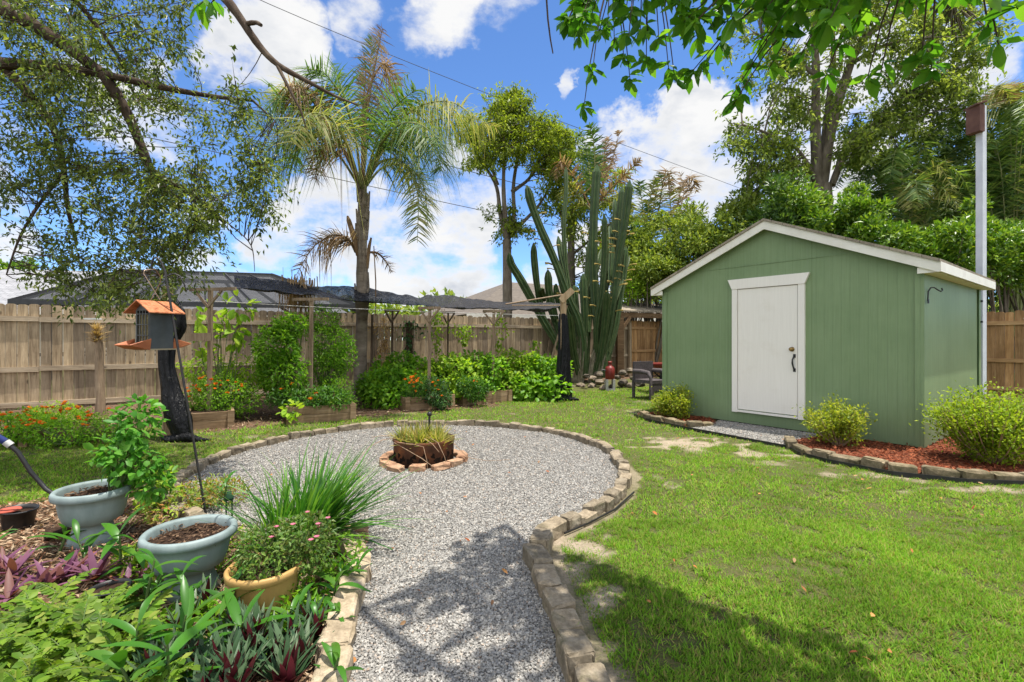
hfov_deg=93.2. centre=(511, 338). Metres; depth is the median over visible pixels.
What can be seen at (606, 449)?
edging stone
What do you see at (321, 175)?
power line
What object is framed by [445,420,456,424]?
edging stone
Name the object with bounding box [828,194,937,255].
tall shrub
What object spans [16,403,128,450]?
marigold bush
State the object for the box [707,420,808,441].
gravel strip
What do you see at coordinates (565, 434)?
edging stone
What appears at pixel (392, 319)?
trellis post
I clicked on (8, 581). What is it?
purple heart
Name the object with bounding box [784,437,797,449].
edging stone
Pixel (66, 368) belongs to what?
wood fence
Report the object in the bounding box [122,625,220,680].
oyster plant
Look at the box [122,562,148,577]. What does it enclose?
purple heart
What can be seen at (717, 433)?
lawn edging
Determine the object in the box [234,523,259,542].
edging stone
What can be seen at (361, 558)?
ginger plant
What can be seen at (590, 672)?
edging stone
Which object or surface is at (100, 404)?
garden post
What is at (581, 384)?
garden rock
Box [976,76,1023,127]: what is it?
dying frond spray
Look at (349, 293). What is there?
shade cloth
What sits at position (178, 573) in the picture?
ginger plant
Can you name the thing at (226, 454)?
edging stone
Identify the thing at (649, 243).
tall shrub
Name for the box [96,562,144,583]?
purple heart
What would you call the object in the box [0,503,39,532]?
nursery pot
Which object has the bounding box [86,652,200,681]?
lobed fern
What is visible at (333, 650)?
ginger plant
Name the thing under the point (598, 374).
garden rock
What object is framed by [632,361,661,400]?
garden chair
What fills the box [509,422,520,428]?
edging stone
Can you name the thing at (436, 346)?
climbing vine
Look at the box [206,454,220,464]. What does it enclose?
edging stone
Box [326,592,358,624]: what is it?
edging stone
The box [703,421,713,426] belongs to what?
edging stone
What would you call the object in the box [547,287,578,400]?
wrapped post
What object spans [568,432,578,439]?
edging stone
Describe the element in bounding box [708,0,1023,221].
tall oak
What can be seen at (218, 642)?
oyster plant
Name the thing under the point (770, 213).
tall shrub
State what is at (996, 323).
wood fence
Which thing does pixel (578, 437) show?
edging stone
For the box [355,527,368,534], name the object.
paving slip
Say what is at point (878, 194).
bamboo palm
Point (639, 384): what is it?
garden rock
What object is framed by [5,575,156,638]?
lobed fern
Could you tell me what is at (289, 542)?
flowering plant
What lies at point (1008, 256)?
tall shrub
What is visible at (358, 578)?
edging stone
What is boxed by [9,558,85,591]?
purple heart
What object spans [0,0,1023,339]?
sky
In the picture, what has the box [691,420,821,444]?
loose gravel
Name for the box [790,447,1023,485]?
lawn edging
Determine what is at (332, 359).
tomato plant
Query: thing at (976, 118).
birdhouse pole
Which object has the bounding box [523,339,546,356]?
climbing vine
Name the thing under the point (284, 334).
tomato plant
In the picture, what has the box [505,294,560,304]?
trellis line
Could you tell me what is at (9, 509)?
plastic lid
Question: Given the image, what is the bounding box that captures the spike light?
[224,491,233,515]
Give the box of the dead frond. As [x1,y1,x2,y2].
[274,267,319,334]
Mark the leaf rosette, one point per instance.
(284, 413)
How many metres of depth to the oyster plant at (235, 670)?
1.77 m
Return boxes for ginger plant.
[0,529,17,539]
[22,523,84,556]
[40,519,123,566]
[82,619,221,681]
[93,504,147,582]
[101,594,182,664]
[115,548,197,614]
[122,554,199,606]
[123,575,239,666]
[150,555,209,595]
[203,559,260,614]
[203,587,294,656]
[211,470,237,505]
[265,591,340,639]
[273,582,319,627]
[312,557,371,606]
[313,642,363,681]
[325,600,354,621]
[343,548,373,573]
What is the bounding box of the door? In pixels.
[737,285,797,415]
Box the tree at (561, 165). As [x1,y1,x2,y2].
[550,122,642,224]
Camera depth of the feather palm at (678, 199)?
19.55 m
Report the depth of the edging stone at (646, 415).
8.08 m
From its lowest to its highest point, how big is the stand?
0.298 m
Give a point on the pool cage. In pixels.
(219, 279)
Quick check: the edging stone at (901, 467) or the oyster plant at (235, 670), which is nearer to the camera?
the oyster plant at (235, 670)
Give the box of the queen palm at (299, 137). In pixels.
[234,24,501,400]
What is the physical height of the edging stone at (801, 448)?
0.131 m
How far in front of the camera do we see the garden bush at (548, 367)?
10.85 m
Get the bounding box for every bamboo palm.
[833,161,947,244]
[860,132,975,242]
[874,96,1015,225]
[916,76,1023,380]
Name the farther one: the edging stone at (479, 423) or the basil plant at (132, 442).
the edging stone at (479, 423)
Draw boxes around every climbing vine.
[367,313,398,367]
[395,318,427,357]
[423,309,454,371]
[444,322,480,355]
[484,309,514,370]
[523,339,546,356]
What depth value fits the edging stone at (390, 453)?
5.43 m
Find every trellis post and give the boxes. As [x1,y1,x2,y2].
[189,287,236,409]
[292,297,328,402]
[370,315,372,370]
[384,309,399,361]
[418,306,440,395]
[440,311,454,355]
[483,310,504,390]
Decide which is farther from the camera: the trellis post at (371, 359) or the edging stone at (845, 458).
the trellis post at (371, 359)
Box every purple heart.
[0,544,25,569]
[0,545,51,574]
[0,562,34,601]
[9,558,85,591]
[34,547,100,579]
[45,548,100,579]
[57,545,130,585]
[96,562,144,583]
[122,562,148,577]
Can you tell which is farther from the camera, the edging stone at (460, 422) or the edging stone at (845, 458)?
the edging stone at (460, 422)
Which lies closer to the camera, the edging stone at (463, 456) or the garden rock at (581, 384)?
the edging stone at (463, 456)
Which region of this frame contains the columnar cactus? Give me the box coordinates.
[506,164,636,383]
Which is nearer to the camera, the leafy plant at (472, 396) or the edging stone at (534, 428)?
the edging stone at (534, 428)
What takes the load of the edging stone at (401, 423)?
on the ground at (582, 612)
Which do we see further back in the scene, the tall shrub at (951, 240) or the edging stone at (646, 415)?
the tall shrub at (951, 240)
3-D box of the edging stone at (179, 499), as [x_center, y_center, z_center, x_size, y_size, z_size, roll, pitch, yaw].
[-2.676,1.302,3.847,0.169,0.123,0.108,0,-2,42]
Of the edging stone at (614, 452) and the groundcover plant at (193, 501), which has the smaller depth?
the groundcover plant at (193, 501)
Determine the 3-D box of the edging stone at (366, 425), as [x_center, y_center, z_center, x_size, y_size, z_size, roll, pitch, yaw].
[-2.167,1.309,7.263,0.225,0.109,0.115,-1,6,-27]
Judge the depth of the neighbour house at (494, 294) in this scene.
25.77 m
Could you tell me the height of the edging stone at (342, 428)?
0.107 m
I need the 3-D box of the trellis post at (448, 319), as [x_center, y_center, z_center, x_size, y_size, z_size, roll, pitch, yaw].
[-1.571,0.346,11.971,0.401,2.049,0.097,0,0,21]
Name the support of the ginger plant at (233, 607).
on the ground at (582, 612)
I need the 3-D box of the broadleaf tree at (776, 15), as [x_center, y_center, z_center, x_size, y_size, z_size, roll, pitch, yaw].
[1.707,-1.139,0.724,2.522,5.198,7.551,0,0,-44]
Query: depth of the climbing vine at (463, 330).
11.87 m
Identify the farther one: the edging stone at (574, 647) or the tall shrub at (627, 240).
the tall shrub at (627, 240)
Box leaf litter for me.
[0,401,493,681]
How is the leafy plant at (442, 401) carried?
on the ground at (582, 612)
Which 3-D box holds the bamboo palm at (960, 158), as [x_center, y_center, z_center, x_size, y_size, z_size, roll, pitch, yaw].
[15.230,-3.511,16.559,4.731,9.725,3.536,0,0,0]
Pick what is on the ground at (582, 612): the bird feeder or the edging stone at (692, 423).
the edging stone at (692, 423)
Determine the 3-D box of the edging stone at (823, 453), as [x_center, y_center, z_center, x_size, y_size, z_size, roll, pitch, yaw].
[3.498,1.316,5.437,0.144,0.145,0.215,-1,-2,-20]
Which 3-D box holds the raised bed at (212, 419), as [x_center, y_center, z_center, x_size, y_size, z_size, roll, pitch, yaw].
[-4.749,1.220,7.636,0.620,0.260,1.032,0,0,-31]
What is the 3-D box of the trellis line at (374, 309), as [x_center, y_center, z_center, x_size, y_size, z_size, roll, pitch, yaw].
[-1.932,-0.568,9.375,7.055,0.089,0.091,0,0,-30]
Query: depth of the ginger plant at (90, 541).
2.93 m
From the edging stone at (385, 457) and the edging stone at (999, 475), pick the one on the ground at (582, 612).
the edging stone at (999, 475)
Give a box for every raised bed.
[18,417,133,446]
[189,404,233,429]
[286,398,355,424]
[390,390,454,410]
[450,389,511,405]
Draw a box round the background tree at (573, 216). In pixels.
[520,115,641,293]
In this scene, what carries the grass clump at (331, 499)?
on the ground at (582, 612)
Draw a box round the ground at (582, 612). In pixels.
[0,340,1023,681]
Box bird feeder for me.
[115,269,190,349]
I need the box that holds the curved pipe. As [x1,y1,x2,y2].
[0,435,52,493]
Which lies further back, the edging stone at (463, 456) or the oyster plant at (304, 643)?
the edging stone at (463, 456)
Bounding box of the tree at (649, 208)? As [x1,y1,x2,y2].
[625,165,685,320]
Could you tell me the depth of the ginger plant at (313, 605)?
2.18 m
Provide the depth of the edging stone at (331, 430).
6.90 m
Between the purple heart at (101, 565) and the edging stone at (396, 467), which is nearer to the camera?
the purple heart at (101, 565)
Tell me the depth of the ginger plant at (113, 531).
2.74 m
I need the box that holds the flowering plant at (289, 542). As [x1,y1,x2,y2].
[228,509,341,581]
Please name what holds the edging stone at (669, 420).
on the ground at (582, 612)
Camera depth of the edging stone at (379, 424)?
7.30 m
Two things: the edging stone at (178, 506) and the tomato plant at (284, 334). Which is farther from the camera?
the tomato plant at (284, 334)
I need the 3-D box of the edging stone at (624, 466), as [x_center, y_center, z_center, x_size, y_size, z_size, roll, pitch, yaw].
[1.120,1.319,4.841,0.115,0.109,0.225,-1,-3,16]
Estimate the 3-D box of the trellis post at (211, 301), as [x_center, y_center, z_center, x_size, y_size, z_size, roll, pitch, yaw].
[-4.700,0.278,7.643,1.021,2.184,0.106,0,0,21]
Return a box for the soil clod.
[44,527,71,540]
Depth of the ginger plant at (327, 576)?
2.41 m
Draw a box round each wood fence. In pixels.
[0,303,631,410]
[632,321,661,374]
[987,310,1023,397]
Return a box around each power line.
[0,108,579,230]
[194,96,635,212]
[261,0,738,187]
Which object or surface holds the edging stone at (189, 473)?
on the ground at (582, 612)
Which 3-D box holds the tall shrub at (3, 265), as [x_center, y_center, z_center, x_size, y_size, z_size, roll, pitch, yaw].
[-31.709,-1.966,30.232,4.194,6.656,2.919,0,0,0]
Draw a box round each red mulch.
[637,411,715,425]
[796,436,1023,472]
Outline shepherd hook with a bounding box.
[146,257,206,512]
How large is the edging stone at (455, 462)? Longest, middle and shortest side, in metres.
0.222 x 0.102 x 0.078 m
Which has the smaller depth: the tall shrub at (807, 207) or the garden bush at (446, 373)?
the garden bush at (446, 373)
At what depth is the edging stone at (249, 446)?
5.82 m
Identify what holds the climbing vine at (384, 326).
on the ground at (582, 612)
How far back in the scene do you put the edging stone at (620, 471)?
4.62 m
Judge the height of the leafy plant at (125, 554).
0.225 m
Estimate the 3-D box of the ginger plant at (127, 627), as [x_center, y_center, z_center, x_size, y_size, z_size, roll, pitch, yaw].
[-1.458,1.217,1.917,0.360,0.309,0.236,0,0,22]
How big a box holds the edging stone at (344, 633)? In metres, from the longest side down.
0.196 x 0.146 x 0.139 m
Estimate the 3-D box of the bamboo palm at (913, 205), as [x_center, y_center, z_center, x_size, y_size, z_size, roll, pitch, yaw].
[12.792,-2.600,15.628,3.012,7.904,2.804,0,0,0]
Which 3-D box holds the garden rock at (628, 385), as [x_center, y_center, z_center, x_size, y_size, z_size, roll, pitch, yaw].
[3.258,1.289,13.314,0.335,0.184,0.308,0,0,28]
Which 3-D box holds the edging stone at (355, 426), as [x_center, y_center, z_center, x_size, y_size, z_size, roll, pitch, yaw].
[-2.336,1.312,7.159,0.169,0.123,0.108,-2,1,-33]
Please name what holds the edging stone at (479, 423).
on the ground at (582, 612)
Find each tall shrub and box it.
[0,256,39,269]
[598,214,653,320]
[608,271,652,320]
[625,199,712,320]
[626,240,692,361]
[652,209,726,282]
[677,196,754,263]
[694,202,757,257]
[712,162,779,226]
[740,167,832,227]
[769,178,879,242]
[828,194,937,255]
[879,215,992,277]
[917,222,1021,311]
[951,192,1023,385]
[1005,214,1023,311]
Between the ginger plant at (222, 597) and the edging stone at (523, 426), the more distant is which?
the edging stone at (523, 426)
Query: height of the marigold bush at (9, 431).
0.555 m
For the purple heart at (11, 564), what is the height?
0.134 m
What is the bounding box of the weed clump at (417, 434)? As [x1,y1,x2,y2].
[381,414,462,448]
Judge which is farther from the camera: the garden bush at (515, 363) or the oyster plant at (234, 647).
the garden bush at (515, 363)
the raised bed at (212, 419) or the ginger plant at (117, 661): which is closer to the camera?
the ginger plant at (117, 661)
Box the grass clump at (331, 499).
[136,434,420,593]
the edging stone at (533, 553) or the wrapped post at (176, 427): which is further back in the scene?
the wrapped post at (176, 427)
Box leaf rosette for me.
[275,399,303,422]
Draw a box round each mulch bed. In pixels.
[652,413,714,423]
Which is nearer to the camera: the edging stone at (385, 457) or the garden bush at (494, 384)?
the edging stone at (385, 457)
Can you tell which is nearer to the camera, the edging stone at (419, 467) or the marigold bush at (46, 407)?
the edging stone at (419, 467)
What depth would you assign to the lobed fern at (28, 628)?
2.08 m
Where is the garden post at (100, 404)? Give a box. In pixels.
[87,321,110,415]
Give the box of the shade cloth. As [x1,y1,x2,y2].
[234,275,570,311]
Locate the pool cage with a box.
[7,269,368,356]
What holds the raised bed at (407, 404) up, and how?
on the ground at (582, 612)
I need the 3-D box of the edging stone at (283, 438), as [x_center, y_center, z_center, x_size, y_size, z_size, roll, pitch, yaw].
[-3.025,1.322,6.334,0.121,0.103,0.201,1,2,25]
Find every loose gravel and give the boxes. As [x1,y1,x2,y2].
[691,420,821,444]
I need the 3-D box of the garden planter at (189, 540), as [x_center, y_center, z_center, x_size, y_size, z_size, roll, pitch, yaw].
[-1.732,1.184,2.604,0.448,0.332,0.448,0,0,0]
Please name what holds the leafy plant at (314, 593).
on the ground at (582, 612)
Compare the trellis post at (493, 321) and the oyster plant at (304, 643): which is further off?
the trellis post at (493, 321)
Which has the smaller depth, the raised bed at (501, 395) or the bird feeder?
the bird feeder
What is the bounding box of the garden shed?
[650,218,995,447]
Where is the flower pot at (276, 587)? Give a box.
[223,550,302,619]
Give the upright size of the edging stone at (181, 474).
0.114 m
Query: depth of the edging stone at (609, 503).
3.81 m
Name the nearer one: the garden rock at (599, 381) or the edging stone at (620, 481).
the edging stone at (620, 481)
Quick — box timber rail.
[181,333,211,340]
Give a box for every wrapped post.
[158,286,211,442]
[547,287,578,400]
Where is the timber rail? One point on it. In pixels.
(196, 336)
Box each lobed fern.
[0,568,98,625]
[0,585,95,659]
[0,588,144,681]
[0,602,154,681]
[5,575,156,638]
[26,584,189,681]
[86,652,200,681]
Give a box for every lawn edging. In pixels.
[564,491,634,533]
[634,414,785,447]
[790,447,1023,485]
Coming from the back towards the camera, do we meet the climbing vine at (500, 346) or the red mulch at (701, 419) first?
the climbing vine at (500, 346)
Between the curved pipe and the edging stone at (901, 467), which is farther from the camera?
the edging stone at (901, 467)
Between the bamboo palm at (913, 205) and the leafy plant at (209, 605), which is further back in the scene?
the bamboo palm at (913, 205)
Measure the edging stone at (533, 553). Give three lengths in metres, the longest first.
0.259 x 0.137 x 0.121 m
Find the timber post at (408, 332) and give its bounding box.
[406,322,412,367]
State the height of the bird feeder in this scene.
0.622 m
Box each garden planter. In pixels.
[48,479,131,549]
[137,514,237,602]
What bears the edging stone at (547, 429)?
on the ground at (582, 612)
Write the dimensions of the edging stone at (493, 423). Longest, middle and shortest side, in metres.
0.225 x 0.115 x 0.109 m
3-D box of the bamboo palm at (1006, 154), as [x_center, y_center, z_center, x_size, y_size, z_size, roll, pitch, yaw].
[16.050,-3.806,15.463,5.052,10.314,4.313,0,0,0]
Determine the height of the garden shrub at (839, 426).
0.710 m
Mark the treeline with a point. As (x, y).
(408, 310)
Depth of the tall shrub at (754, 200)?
16.68 m
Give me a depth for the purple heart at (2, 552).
2.87 m
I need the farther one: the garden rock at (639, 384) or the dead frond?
the garden rock at (639, 384)
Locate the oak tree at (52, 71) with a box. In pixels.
[0,0,358,335]
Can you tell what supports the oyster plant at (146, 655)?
on the ground at (582, 612)
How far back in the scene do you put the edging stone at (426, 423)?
7.50 m
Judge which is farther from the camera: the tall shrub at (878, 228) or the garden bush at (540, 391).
the tall shrub at (878, 228)
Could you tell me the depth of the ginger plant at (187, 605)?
2.01 m
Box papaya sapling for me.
[189,289,259,407]
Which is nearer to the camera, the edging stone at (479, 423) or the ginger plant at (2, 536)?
the ginger plant at (2, 536)
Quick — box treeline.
[368,287,998,336]
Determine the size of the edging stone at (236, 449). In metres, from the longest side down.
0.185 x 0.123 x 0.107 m
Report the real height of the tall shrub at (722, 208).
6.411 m
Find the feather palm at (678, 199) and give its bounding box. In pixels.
[656,172,705,245]
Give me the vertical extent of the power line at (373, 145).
2.193 m
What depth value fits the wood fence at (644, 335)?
16.46 m
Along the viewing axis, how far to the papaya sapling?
7.99 m
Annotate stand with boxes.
[605,379,614,390]
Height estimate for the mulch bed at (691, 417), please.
0.001 m
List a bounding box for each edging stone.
[166,493,185,509]
[169,501,185,519]
[172,471,185,483]
[176,477,183,483]
[179,469,193,479]
[180,506,203,517]
[186,512,206,516]
[187,462,203,473]
[190,458,208,467]
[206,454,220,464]
[216,450,230,460]
[227,445,244,454]
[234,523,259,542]
[238,442,254,451]
[253,440,266,448]
[264,436,278,445]
[277,435,288,442]
[288,431,300,439]
[299,430,313,437]
[311,645,353,681]
[312,428,325,435]
[314,620,356,669]
[325,427,337,433]
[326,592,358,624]
[333,528,361,556]
[335,572,366,612]
[337,424,351,431]
[344,538,366,562]
[346,552,371,582]
[349,423,359,429]
[360,422,374,429]
[375,421,383,427]
[379,454,390,462]
[379,460,395,467]
[383,450,393,458]
[384,420,393,426]
[386,462,404,472]
[397,419,407,426]
[408,420,419,425]
[408,463,426,471]
[420,420,432,425]
[431,461,450,470]
[433,420,444,424]
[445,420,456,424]
[447,458,463,467]
[454,450,466,456]
[456,419,465,425]
[456,453,467,461]
[465,419,474,425]
[475,420,485,425]
[484,420,499,426]
[498,423,508,427]
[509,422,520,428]
[518,424,531,430]
[522,543,553,571]
[528,425,542,431]
[529,527,553,553]
[531,564,561,597]
[536,516,566,540]
[542,584,575,620]
[543,427,554,433]
[551,429,564,434]
[551,608,583,637]
[556,629,594,681]
[559,431,571,437]
[560,511,581,530]
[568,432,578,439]
[574,662,610,681]
[576,433,583,441]
[579,509,597,526]
[580,435,592,444]
[582,499,605,515]
[589,439,601,446]
[596,441,610,449]
[598,495,614,511]
[601,445,614,453]
[603,488,620,505]
[610,451,619,458]
[611,454,623,465]
[613,484,626,500]
[614,478,626,485]
[616,459,628,468]
[617,470,628,477]
[618,463,629,472]
[619,472,631,488]
[639,410,649,416]
[643,413,653,418]
[650,415,664,421]
[664,417,678,423]
[674,420,686,425]
[687,420,702,426]
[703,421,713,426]
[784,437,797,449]
[792,443,811,455]
[811,448,835,458]
[829,453,860,464]
[860,456,888,469]
[888,462,917,473]
[921,465,960,477]
[956,467,993,479]
[990,471,1023,480]
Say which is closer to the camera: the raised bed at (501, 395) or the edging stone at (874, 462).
the edging stone at (874, 462)
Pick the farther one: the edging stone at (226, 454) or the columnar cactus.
the columnar cactus
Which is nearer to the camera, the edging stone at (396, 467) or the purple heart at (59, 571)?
the purple heart at (59, 571)
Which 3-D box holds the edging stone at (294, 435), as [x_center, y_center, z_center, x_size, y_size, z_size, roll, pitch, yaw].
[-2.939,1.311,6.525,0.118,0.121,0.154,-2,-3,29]
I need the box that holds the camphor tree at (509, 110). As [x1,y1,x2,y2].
[449,80,583,317]
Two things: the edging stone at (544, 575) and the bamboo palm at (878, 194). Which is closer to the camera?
the edging stone at (544, 575)
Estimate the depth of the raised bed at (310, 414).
7.83 m
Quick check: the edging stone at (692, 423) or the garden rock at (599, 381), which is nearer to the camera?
the edging stone at (692, 423)
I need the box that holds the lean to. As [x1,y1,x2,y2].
[616,302,661,377]
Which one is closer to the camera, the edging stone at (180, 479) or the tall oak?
the edging stone at (180, 479)
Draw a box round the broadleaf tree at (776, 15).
[190,0,1023,122]
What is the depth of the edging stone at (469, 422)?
7.47 m
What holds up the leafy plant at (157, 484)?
on the ground at (582, 612)
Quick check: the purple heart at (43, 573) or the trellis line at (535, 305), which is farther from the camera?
the trellis line at (535, 305)
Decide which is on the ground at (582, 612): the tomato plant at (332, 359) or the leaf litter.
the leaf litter
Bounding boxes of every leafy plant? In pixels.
[107,524,261,589]
[132,462,186,514]
[150,589,305,654]
[175,348,289,405]
[264,382,354,410]
[266,530,368,626]
[322,375,358,405]
[422,374,453,410]
[456,375,491,404]
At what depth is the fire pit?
5.04 m
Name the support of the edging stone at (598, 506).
on the ground at (582, 612)
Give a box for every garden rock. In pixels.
[576,382,584,387]
[594,371,602,376]
[595,379,604,384]
[617,378,627,386]
[618,370,625,374]
[624,383,635,387]
[635,382,644,386]
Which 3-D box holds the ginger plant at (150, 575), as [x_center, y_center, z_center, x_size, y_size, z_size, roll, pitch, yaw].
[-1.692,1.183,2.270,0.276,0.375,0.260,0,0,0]
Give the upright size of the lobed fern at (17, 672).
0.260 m
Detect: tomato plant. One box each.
[246,310,311,405]
[301,302,358,397]
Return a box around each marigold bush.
[0,406,65,446]
[3,399,88,429]
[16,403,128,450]
[183,369,264,418]
[400,372,431,401]
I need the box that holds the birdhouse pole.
[963,100,986,398]
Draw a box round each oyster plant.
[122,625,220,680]
[131,636,204,675]
[140,626,260,657]
[161,573,224,630]
[166,640,242,681]
[183,632,275,681]
[188,623,268,671]
[199,623,279,680]
[202,596,264,638]
[220,604,318,663]
[226,597,290,650]
[245,631,314,681]
[276,589,338,639]
[279,612,334,663]
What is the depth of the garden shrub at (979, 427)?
5.07 m
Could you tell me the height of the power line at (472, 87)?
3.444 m
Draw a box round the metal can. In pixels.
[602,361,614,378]
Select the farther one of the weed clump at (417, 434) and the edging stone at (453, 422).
the edging stone at (453, 422)
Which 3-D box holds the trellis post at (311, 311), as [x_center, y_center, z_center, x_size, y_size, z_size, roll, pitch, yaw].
[-3.508,0.324,8.476,0.801,2.093,0.106,0,0,21]
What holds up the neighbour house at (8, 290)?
on the ground at (582, 612)
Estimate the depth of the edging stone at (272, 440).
6.12 m
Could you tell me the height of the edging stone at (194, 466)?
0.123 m
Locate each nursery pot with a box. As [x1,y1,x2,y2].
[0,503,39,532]
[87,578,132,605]
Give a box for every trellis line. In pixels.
[195,300,558,315]
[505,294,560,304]
[512,305,559,305]
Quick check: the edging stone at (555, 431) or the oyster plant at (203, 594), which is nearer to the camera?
the oyster plant at (203, 594)
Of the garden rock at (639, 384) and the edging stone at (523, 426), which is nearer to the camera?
the edging stone at (523, 426)
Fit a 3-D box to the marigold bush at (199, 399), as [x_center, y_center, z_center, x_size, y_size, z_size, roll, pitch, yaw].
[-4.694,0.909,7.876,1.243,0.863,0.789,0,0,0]
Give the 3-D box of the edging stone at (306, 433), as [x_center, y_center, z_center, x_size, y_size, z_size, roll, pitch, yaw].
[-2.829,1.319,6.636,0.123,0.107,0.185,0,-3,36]
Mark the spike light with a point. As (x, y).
(229, 496)
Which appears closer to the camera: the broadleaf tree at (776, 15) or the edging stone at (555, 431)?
the broadleaf tree at (776, 15)
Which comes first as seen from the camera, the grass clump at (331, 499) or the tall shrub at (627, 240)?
the grass clump at (331, 499)
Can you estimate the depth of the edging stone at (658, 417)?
7.79 m
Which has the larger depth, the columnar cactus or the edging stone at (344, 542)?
the columnar cactus
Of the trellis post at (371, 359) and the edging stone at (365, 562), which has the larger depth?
the trellis post at (371, 359)
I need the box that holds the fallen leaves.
[137,428,1019,661]
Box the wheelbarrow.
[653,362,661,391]
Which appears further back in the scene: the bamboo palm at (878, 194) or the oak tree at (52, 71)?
the bamboo palm at (878, 194)
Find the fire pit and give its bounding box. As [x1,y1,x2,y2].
[392,432,454,468]
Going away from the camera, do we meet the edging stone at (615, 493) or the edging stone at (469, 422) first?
the edging stone at (615, 493)
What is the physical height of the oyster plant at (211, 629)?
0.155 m
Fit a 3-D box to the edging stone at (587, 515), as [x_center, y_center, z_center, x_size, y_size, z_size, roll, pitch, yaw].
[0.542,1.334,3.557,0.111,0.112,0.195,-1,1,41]
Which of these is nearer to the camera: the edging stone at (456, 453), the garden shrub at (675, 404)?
the edging stone at (456, 453)
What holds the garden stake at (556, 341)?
on the ground at (582, 612)
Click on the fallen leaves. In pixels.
(403, 622)
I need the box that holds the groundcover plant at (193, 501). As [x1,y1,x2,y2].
[124,472,251,525]
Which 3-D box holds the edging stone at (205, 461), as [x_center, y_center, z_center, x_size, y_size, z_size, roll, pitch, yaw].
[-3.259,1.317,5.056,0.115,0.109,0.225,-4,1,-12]
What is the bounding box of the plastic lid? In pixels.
[0,506,22,513]
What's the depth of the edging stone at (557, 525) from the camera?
3.29 m
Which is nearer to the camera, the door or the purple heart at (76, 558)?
the purple heart at (76, 558)
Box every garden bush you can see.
[351,362,426,409]
[363,350,440,402]
[411,351,483,403]
[447,349,510,401]
[486,347,544,400]
[503,372,574,402]
[512,353,573,397]
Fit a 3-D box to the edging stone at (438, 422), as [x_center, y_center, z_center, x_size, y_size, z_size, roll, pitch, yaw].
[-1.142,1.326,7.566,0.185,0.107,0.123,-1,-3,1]
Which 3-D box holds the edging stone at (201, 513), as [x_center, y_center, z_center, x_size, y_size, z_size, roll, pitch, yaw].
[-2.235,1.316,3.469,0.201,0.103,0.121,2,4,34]
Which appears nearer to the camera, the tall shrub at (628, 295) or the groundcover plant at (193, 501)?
the groundcover plant at (193, 501)
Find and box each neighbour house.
[0,269,332,366]
[402,282,655,322]
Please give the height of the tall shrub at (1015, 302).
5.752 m
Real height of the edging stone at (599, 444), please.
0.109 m
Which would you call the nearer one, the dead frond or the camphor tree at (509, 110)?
the dead frond
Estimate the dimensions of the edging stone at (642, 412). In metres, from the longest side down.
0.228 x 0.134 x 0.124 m
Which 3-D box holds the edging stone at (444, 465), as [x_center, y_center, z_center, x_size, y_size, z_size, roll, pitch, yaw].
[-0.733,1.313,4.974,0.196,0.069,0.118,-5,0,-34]
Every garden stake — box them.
[427,412,431,429]
[551,305,567,357]
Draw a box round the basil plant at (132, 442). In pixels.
[82,393,177,507]
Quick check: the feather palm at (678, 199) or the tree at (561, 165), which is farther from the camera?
the feather palm at (678, 199)
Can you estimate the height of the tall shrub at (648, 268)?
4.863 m
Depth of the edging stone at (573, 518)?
3.44 m
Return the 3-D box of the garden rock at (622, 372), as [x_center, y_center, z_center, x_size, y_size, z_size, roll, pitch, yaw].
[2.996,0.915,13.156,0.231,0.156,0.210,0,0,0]
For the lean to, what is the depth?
15.68 m
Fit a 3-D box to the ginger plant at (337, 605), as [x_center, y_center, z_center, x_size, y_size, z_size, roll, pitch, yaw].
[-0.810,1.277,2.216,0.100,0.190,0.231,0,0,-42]
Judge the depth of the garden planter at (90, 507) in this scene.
3.13 m
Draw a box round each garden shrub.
[649,382,697,419]
[791,390,877,446]
[909,377,1023,469]
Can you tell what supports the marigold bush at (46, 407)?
on the ground at (582, 612)
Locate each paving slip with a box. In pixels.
[342,524,367,530]
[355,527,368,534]
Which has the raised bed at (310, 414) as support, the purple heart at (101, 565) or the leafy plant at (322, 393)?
the leafy plant at (322, 393)
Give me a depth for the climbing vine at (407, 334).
11.48 m
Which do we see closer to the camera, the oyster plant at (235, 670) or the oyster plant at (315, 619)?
the oyster plant at (235, 670)
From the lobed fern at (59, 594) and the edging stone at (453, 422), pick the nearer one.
the lobed fern at (59, 594)
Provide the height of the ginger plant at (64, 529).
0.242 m
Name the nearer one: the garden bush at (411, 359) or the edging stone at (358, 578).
the edging stone at (358, 578)
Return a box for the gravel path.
[186,425,617,681]
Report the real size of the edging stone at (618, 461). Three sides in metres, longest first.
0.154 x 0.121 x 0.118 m
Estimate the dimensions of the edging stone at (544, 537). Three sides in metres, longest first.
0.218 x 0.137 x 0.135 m

